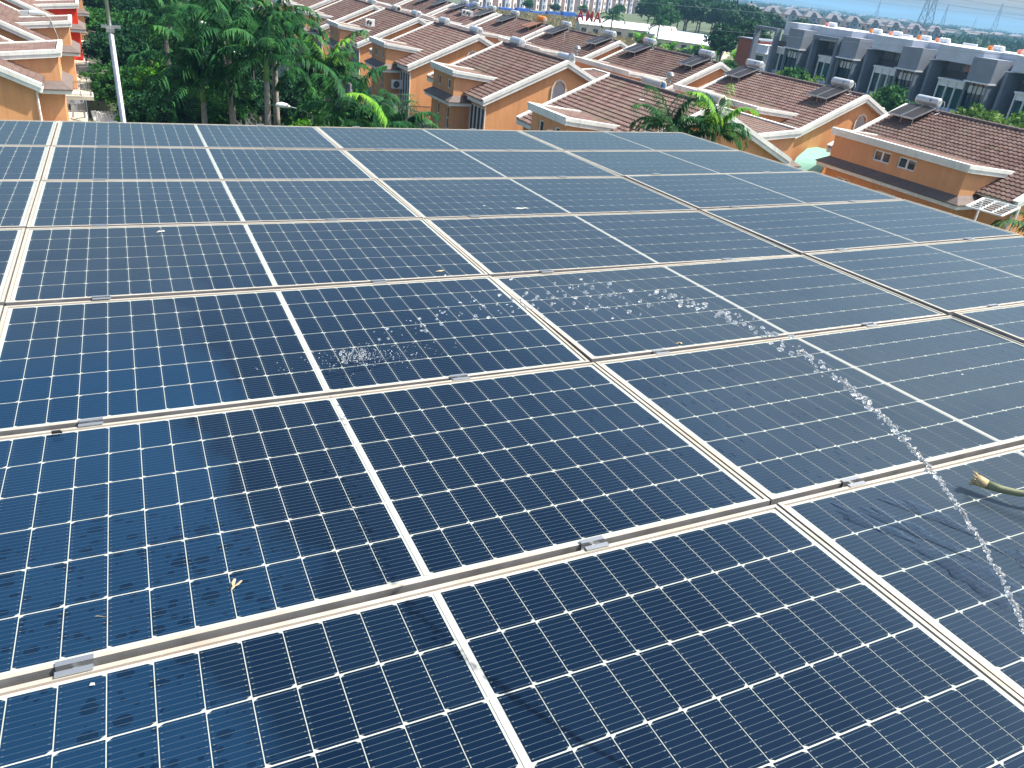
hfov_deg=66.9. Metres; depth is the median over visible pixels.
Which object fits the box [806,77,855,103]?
solar water heater
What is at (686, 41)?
shed
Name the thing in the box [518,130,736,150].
solar module
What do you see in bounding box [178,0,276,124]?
palm tree
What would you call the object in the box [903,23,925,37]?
town house
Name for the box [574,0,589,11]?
town house
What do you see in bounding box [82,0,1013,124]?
ground
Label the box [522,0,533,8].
leafy tree
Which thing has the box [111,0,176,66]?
leafy tree
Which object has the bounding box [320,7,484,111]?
terrace house
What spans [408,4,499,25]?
terrace house
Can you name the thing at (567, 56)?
water tank
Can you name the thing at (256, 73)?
leafy tree
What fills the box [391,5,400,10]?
water tank
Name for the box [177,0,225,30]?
leafy tree
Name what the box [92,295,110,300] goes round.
panel clamp
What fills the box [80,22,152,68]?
leafy tree
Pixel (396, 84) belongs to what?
air conditioner
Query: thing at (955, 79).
modern house
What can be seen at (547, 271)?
panel clamp
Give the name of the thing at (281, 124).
undergrowth
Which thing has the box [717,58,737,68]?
leafy tree
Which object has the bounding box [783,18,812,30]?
leafy tree
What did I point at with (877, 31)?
roof tank
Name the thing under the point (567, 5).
town house
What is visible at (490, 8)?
solar water heater
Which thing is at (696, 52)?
leafy tree
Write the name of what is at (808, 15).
town house
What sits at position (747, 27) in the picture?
leafy tree
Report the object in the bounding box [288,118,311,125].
leafy tree
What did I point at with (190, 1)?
palm tree
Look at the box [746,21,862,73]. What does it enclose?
modern house
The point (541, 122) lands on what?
window
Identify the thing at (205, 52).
leafy tree
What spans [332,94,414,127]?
palm tree
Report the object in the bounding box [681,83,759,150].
palm tree
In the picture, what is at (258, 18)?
palm tree
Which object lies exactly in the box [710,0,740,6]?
leafy tree
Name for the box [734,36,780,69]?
brick house
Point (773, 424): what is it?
solar module
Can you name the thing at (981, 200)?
pergola
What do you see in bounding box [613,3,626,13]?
leafy tree
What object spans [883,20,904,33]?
town house
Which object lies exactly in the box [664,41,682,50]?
banana plant
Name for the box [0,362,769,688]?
solar module
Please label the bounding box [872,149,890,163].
window
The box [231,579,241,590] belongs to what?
dead insect
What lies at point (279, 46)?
palm tree
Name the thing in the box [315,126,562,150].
solar module
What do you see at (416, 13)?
water tank
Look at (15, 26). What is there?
terrace house
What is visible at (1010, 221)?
palm tree
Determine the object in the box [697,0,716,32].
leafy tree
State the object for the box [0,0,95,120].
terrace house
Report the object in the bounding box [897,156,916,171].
window
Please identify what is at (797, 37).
cable
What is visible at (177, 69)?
palm tree
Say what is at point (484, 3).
town house
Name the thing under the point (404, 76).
glass door
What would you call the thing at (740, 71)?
solar water heater
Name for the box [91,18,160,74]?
leafy tree
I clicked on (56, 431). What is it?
cable clip
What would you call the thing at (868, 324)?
panel clamp
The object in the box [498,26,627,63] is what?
terrace house
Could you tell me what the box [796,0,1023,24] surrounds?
sky
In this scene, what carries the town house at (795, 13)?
on the ground at (106, 107)
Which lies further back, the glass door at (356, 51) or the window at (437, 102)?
the glass door at (356, 51)
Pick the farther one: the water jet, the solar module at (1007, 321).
the solar module at (1007, 321)
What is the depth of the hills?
5672.90 m
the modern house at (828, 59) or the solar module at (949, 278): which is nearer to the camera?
the solar module at (949, 278)
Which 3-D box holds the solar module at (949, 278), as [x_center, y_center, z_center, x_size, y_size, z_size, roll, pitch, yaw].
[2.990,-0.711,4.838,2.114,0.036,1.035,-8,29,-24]
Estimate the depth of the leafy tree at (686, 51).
178.70 m
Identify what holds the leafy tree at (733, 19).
on the ground at (106, 107)
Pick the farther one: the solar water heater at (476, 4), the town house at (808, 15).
the town house at (808, 15)
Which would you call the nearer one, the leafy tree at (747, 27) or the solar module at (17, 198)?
the solar module at (17, 198)
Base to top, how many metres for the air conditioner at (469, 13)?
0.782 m
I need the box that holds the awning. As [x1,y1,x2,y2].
[794,147,829,172]
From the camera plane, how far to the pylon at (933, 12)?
1117.56 m
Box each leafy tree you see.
[78,57,153,105]
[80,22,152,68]
[81,31,120,70]
[82,0,128,66]
[83,6,129,67]
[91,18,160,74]
[100,10,181,61]
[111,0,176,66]
[111,95,165,122]
[112,82,195,123]
[113,67,188,98]
[114,66,160,106]
[146,32,198,68]
[146,60,173,74]
[161,48,234,88]
[164,82,256,124]
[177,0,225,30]
[179,19,240,45]
[189,41,269,78]
[218,27,292,123]
[234,65,308,125]
[251,83,324,125]
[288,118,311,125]
[291,73,334,120]
[307,108,360,124]
[309,121,353,126]
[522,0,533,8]
[548,3,561,10]
[577,5,587,13]
[609,7,621,13]
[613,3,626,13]
[634,0,654,23]
[635,37,648,44]
[641,0,678,24]
[655,4,683,25]
[673,0,710,31]
[677,49,693,54]
[691,18,708,32]
[693,48,712,58]
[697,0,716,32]
[703,2,740,25]
[703,21,744,60]
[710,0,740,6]
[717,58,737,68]
[721,9,744,27]
[729,17,768,29]
[736,1,763,21]
[736,20,771,38]
[752,11,769,25]
[764,8,785,35]
[766,19,774,31]
[774,67,824,84]
[779,64,815,82]
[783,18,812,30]
[867,91,887,111]
[873,82,917,111]
[957,101,1012,125]
[989,110,1023,128]
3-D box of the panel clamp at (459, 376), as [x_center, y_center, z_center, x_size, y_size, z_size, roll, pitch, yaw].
[-0.196,-0.014,2.903,0.068,0.032,0.042,-7,29,-24]
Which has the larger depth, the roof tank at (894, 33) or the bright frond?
the roof tank at (894, 33)
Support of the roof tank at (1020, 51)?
on the modern house at (955, 79)
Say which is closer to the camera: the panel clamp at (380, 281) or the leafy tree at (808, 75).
the panel clamp at (380, 281)
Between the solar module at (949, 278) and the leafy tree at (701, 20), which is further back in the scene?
the leafy tree at (701, 20)
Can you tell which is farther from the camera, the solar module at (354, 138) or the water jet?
the solar module at (354, 138)
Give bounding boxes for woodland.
[723,0,1023,52]
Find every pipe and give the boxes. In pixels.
[29,14,58,38]
[963,43,977,46]
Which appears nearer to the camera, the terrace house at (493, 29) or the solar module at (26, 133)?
the solar module at (26, 133)
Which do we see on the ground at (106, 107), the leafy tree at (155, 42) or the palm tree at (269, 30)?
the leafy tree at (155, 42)
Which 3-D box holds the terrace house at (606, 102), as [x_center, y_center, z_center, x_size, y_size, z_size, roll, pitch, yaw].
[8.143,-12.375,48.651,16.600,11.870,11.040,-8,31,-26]
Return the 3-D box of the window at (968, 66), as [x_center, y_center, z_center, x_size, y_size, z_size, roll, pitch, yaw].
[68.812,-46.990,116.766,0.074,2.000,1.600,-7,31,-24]
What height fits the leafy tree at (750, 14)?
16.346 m
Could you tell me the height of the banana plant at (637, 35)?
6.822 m
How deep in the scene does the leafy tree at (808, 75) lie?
123.43 m
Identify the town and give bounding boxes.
[732,0,1023,38]
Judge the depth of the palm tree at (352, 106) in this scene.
46.26 m
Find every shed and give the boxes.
[575,17,676,37]
[647,27,729,55]
[654,31,727,59]
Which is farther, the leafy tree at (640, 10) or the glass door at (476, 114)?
the leafy tree at (640, 10)
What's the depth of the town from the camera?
1237.14 m
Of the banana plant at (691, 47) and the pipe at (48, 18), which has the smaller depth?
the pipe at (48, 18)
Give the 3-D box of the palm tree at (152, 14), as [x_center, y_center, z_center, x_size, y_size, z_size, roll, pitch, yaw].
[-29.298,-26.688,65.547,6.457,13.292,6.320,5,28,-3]
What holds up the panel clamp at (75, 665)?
attached to the rail
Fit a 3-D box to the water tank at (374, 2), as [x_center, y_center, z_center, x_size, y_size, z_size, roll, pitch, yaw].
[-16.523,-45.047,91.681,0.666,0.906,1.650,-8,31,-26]
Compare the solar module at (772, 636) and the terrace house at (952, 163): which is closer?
the solar module at (772, 636)
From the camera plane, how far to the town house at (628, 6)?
504.37 m
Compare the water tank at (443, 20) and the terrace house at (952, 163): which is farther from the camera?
the water tank at (443, 20)
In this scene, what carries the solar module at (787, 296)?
on the rail
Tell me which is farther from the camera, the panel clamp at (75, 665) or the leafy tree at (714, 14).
the leafy tree at (714, 14)
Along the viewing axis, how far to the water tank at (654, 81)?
46.95 m
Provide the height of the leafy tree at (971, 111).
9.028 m
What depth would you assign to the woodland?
950.24 m
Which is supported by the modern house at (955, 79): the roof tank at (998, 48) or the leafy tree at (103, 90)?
the roof tank at (998, 48)
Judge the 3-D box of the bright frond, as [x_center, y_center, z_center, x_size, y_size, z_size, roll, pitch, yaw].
[-7.952,-15.036,42.881,2.492,1.954,1.167,-7,31,-24]
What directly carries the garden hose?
on the solar module at (955, 594)
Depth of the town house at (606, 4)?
472.49 m
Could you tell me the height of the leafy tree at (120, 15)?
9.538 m
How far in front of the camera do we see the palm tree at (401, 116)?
48.85 m
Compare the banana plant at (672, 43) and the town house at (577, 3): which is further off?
the town house at (577, 3)
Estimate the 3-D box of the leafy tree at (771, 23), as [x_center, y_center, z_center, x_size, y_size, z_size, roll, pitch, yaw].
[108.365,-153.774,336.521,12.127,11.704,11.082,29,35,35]
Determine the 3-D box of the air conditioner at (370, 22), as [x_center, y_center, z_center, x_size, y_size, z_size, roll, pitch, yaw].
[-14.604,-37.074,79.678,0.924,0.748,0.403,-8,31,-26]
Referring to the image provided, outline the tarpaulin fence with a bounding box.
[455,3,585,17]
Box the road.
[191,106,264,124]
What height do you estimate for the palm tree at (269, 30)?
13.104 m
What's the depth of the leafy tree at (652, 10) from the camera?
306.59 m
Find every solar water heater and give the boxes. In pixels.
[430,0,449,4]
[448,0,468,11]
[458,2,479,12]
[473,5,495,18]
[495,10,519,21]
[520,15,546,29]
[543,21,571,36]
[585,30,616,47]
[623,37,656,56]
[677,49,715,68]
[723,59,764,82]
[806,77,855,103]
[888,94,944,124]
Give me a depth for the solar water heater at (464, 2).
110.99 m
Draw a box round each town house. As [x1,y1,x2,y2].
[460,0,492,6]
[492,0,511,7]
[511,0,524,8]
[525,0,547,10]
[547,0,561,10]
[560,0,574,11]
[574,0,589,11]
[588,0,602,12]
[601,0,611,12]
[611,0,623,8]
[622,0,633,13]
[631,0,639,13]
[763,6,781,15]
[780,8,801,28]
[801,11,822,24]
[821,13,842,26]
[842,16,864,29]
[862,18,884,30]
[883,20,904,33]
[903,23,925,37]
[923,25,944,39]
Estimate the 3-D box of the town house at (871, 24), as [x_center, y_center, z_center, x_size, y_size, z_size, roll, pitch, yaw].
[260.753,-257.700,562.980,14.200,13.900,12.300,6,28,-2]
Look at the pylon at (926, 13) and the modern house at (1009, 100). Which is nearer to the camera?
the modern house at (1009, 100)
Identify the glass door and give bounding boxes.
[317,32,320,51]
[352,48,358,74]
[399,70,408,101]
[468,103,483,129]
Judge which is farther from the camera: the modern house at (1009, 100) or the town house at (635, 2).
the town house at (635, 2)
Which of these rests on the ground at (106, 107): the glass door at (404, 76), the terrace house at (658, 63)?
the terrace house at (658, 63)
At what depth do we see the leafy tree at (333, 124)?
55.80 m
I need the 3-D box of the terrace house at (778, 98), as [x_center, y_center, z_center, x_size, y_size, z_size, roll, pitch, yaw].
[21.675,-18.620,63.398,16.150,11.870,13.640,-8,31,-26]
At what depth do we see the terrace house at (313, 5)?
102.23 m
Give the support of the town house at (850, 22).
on the ground at (106, 107)
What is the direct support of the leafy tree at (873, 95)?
on the ground at (106, 107)
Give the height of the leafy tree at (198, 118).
8.012 m
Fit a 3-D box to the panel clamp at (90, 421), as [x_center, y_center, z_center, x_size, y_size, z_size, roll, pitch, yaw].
[-1.304,0.130,2.406,0.068,0.032,0.042,-7,29,-24]
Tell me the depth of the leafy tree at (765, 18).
322.87 m
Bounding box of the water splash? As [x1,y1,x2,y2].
[257,339,499,374]
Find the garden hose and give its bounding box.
[968,470,1023,496]
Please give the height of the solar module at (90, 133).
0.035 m
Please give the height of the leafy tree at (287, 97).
9.113 m
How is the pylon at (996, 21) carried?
on the ground at (106, 107)
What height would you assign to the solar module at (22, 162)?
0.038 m
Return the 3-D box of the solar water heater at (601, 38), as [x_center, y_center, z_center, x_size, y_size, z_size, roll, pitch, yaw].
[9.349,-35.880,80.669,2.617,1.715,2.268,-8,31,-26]
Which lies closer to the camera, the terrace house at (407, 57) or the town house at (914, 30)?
the terrace house at (407, 57)
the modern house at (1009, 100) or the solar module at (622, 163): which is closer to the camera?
the solar module at (622, 163)
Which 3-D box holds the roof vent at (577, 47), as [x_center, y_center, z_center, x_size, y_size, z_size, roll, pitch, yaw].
[4.636,-23.768,55.243,0.500,0.650,0.496,-7,31,-24]
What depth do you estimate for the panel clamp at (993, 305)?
4.11 m
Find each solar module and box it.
[0,120,57,147]
[0,145,49,181]
[0,180,39,228]
[0,228,25,306]
[0,276,589,435]
[0,305,3,320]
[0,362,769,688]
[0,504,1023,767]
[5,218,487,305]
[27,179,421,227]
[42,146,374,180]
[52,121,340,148]
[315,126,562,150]
[343,150,621,179]
[377,177,697,218]
[425,211,798,276]
[492,255,946,362]
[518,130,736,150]
[566,150,805,176]
[595,315,1023,505]
[624,171,901,210]
[701,199,1019,254]
[777,444,1023,698]
[804,236,1023,315]
[952,303,1023,342]
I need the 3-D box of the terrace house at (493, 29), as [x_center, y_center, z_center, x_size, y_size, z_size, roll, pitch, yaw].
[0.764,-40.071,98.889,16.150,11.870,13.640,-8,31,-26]
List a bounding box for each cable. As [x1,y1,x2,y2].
[474,6,1023,56]
[617,0,1023,37]
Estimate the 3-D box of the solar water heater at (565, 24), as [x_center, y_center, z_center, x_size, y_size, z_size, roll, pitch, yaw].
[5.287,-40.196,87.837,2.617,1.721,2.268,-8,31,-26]
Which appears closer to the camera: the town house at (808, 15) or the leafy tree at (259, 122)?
the leafy tree at (259, 122)
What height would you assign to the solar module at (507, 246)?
0.035 m
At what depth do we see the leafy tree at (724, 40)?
168.88 m
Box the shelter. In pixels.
[91,110,118,121]
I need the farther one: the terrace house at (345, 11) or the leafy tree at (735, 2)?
the leafy tree at (735, 2)
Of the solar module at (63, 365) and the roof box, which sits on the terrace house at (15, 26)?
the roof box
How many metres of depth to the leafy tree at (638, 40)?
198.70 m
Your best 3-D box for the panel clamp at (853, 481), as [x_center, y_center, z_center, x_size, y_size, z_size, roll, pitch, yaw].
[1.056,0.315,2.407,0.068,0.032,0.042,-7,29,-24]
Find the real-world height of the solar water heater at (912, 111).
1.715 m
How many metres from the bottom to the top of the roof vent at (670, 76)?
0.650 m
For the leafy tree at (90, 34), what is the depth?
75.73 m
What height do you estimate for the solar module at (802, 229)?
0.036 m
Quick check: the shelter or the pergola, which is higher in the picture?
the shelter
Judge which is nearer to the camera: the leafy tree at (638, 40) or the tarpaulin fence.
the leafy tree at (638, 40)
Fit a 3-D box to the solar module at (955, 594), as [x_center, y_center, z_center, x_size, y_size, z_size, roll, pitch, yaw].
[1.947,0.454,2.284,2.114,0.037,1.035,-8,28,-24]
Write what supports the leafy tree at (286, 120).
on the ground at (106, 107)
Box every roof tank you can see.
[825,22,836,27]
[869,28,882,33]
[889,31,902,36]
[916,35,931,40]
[935,37,950,43]
[987,45,1004,51]
[1017,49,1023,54]
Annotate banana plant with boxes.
[632,31,648,42]
[658,41,678,48]
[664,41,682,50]
[679,45,702,54]
[698,42,715,51]
[724,49,735,58]
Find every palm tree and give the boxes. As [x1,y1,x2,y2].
[118,0,200,67]
[126,13,263,124]
[139,0,195,27]
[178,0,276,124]
[179,0,259,113]
[181,0,248,27]
[208,11,317,124]
[219,0,330,125]
[233,0,306,125]
[269,21,377,126]
[292,60,397,127]
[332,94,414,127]
[376,89,440,128]
[599,7,625,30]
[628,84,711,135]
[647,14,671,46]
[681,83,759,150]
[990,211,1023,235]
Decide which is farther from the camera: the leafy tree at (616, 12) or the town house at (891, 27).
the town house at (891, 27)
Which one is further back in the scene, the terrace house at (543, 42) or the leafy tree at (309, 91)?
the terrace house at (543, 42)
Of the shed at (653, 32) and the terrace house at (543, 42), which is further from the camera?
the shed at (653, 32)
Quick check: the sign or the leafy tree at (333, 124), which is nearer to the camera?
the leafy tree at (333, 124)
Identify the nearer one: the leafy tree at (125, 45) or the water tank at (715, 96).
the water tank at (715, 96)
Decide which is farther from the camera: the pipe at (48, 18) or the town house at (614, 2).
the town house at (614, 2)
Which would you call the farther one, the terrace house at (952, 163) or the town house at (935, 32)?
the town house at (935, 32)
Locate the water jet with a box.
[368,277,1023,633]
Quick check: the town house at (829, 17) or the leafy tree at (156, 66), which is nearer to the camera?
the leafy tree at (156, 66)
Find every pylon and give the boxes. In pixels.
[917,0,930,27]
[923,0,937,25]
[939,4,948,24]
[989,4,1002,32]
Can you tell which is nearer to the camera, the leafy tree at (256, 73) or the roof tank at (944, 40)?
the leafy tree at (256, 73)
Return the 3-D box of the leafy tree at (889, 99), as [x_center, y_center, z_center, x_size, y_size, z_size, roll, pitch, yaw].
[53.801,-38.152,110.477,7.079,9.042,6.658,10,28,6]
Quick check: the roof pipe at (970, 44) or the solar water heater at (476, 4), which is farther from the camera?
the roof pipe at (970, 44)
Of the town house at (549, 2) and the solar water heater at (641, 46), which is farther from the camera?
the town house at (549, 2)
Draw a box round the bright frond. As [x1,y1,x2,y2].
[345,92,387,127]
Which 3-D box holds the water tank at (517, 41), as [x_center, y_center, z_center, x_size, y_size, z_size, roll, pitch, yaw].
[0.425,-27.098,61.719,0.666,0.906,1.750,-8,31,-26]
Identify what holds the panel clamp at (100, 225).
attached to the rail
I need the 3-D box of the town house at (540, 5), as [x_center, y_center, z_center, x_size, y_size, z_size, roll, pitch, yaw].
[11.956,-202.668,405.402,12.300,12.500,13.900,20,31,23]
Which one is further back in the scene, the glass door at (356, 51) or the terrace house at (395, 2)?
the terrace house at (395, 2)
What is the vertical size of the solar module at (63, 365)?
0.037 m
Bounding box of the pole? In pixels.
[101,0,125,121]
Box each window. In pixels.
[436,102,439,123]
[446,106,448,127]
[539,120,543,130]
[755,55,762,60]
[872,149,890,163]
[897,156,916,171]
[964,64,970,73]
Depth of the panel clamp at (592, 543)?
2.03 m
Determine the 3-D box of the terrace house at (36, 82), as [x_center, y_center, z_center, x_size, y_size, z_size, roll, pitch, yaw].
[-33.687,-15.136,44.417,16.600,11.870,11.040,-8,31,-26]
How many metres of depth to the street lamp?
46.26 m
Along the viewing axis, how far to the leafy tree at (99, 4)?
94.34 m
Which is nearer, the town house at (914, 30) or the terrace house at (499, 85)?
the terrace house at (499, 85)
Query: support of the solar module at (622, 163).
on the rail
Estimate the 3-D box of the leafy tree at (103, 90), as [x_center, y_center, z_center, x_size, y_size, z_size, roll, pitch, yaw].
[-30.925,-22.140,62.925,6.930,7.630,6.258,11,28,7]
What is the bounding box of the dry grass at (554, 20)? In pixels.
[476,7,679,50]
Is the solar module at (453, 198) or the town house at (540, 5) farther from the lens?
the town house at (540, 5)
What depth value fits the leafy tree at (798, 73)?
119.44 m
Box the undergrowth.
[112,65,311,125]
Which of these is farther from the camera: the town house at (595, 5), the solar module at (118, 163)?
the town house at (595, 5)
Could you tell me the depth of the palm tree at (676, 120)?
38.91 m
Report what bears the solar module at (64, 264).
on the rail
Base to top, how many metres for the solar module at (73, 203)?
0.037 m
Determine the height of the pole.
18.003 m
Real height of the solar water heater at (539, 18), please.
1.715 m
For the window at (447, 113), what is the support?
in the terrace house at (499, 85)
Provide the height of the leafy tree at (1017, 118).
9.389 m
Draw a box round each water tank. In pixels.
[368,0,376,4]
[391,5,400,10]
[411,10,421,16]
[438,16,449,24]
[469,25,482,34]
[509,36,525,46]
[557,52,574,62]
[641,76,666,88]
[694,89,726,106]
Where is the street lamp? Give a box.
[275,102,313,123]
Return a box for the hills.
[749,0,1023,33]
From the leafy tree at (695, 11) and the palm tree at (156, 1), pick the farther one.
the leafy tree at (695, 11)
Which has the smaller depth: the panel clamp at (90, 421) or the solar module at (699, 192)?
the panel clamp at (90, 421)
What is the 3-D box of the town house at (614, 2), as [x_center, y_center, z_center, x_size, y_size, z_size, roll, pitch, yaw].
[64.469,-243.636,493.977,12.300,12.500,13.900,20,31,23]
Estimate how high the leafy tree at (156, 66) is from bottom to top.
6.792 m
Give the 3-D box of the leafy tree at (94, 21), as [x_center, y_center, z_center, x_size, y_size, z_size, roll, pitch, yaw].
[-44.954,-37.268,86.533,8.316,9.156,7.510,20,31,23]
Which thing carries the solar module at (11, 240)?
on the rail
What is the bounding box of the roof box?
[20,10,41,16]
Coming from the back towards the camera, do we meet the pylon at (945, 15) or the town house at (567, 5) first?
the pylon at (945, 15)
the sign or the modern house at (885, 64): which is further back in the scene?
the sign
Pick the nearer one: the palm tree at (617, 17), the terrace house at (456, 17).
the terrace house at (456, 17)
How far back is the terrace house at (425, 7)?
118.06 m
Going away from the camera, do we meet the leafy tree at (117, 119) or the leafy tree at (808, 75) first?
the leafy tree at (117, 119)
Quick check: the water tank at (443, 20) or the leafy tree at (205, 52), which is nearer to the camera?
the leafy tree at (205, 52)
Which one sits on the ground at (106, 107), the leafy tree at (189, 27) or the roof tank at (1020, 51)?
the leafy tree at (189, 27)
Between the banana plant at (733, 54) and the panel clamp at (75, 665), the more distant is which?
the banana plant at (733, 54)
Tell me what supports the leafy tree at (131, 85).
on the ground at (106, 107)
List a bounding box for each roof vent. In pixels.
[574,45,580,54]
[666,72,674,83]
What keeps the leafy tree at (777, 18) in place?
on the ground at (106, 107)
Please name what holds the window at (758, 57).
in the brick house at (743, 51)
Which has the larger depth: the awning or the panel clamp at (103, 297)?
the awning
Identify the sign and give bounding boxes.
[576,8,601,34]
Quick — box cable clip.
[51,430,62,433]
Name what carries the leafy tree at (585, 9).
on the ground at (106, 107)
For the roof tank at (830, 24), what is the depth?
142.37 m
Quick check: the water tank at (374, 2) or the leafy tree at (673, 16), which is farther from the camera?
the leafy tree at (673, 16)
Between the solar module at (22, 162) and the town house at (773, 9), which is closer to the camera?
the solar module at (22, 162)
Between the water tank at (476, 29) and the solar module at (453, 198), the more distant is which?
the water tank at (476, 29)
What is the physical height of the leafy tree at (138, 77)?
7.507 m
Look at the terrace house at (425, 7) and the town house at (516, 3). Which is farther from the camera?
the town house at (516, 3)
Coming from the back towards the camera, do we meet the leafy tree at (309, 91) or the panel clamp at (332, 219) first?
the leafy tree at (309, 91)
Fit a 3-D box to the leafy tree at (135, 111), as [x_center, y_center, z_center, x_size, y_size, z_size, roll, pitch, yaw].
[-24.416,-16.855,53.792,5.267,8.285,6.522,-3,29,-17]
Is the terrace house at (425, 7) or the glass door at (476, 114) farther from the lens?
the terrace house at (425, 7)
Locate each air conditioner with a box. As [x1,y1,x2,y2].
[365,19,374,26]
[391,79,402,89]
[465,10,472,16]
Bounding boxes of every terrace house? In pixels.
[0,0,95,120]
[0,2,93,111]
[0,35,87,120]
[76,0,94,89]
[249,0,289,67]
[271,0,383,76]
[294,0,431,99]
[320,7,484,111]
[351,21,494,126]
[361,0,409,5]
[376,0,455,14]
[405,41,629,129]
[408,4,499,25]
[449,14,553,43]
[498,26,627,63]
[516,73,803,167]
[575,43,731,91]
[673,70,887,173]
[815,103,1023,235]
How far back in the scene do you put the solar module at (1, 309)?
3.06 m
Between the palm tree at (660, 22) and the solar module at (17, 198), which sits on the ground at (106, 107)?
the palm tree at (660, 22)
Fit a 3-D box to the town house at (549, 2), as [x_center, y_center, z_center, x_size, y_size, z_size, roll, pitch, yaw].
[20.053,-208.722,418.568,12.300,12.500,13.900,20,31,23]
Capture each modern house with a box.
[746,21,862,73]
[804,26,915,91]
[855,35,986,102]
[919,44,1023,117]
[991,55,1023,122]
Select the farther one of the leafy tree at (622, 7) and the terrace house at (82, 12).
the leafy tree at (622, 7)
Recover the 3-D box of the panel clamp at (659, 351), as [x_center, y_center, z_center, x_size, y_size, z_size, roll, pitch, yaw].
[0.626,-0.123,3.269,0.068,0.032,0.042,-7,29,-24]
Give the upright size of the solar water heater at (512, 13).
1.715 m
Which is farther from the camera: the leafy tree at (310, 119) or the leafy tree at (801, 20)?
the leafy tree at (801, 20)
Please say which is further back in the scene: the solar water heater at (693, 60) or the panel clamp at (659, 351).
the solar water heater at (693, 60)
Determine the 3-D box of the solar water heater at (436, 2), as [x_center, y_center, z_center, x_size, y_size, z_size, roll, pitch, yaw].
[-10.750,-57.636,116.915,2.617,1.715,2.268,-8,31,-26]
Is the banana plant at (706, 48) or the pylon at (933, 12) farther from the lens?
the pylon at (933, 12)
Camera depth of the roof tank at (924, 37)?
125.61 m
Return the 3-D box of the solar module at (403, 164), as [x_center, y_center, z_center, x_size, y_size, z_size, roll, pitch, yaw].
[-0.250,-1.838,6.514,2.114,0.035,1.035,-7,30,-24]
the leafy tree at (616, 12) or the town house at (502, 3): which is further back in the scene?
the leafy tree at (616, 12)
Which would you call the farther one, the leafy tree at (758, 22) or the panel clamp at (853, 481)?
the leafy tree at (758, 22)
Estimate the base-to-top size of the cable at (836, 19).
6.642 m
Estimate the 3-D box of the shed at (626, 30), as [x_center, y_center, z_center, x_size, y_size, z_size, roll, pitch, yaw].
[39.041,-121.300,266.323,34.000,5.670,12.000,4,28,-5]
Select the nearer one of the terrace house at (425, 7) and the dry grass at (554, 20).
the terrace house at (425, 7)
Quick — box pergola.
[965,197,1020,231]
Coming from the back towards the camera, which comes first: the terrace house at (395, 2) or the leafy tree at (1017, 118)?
the terrace house at (395, 2)
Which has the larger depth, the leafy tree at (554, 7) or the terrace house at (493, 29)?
the leafy tree at (554, 7)
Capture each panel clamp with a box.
[54,653,94,678]
[78,417,103,426]
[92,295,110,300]
[93,224,107,226]
[326,218,338,220]
[371,279,386,282]
[449,373,469,380]
[539,269,553,273]
[579,535,609,550]
[652,349,669,354]
[840,476,866,487]
[861,322,877,326]
[988,304,1002,307]
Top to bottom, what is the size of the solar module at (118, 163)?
0.037 m

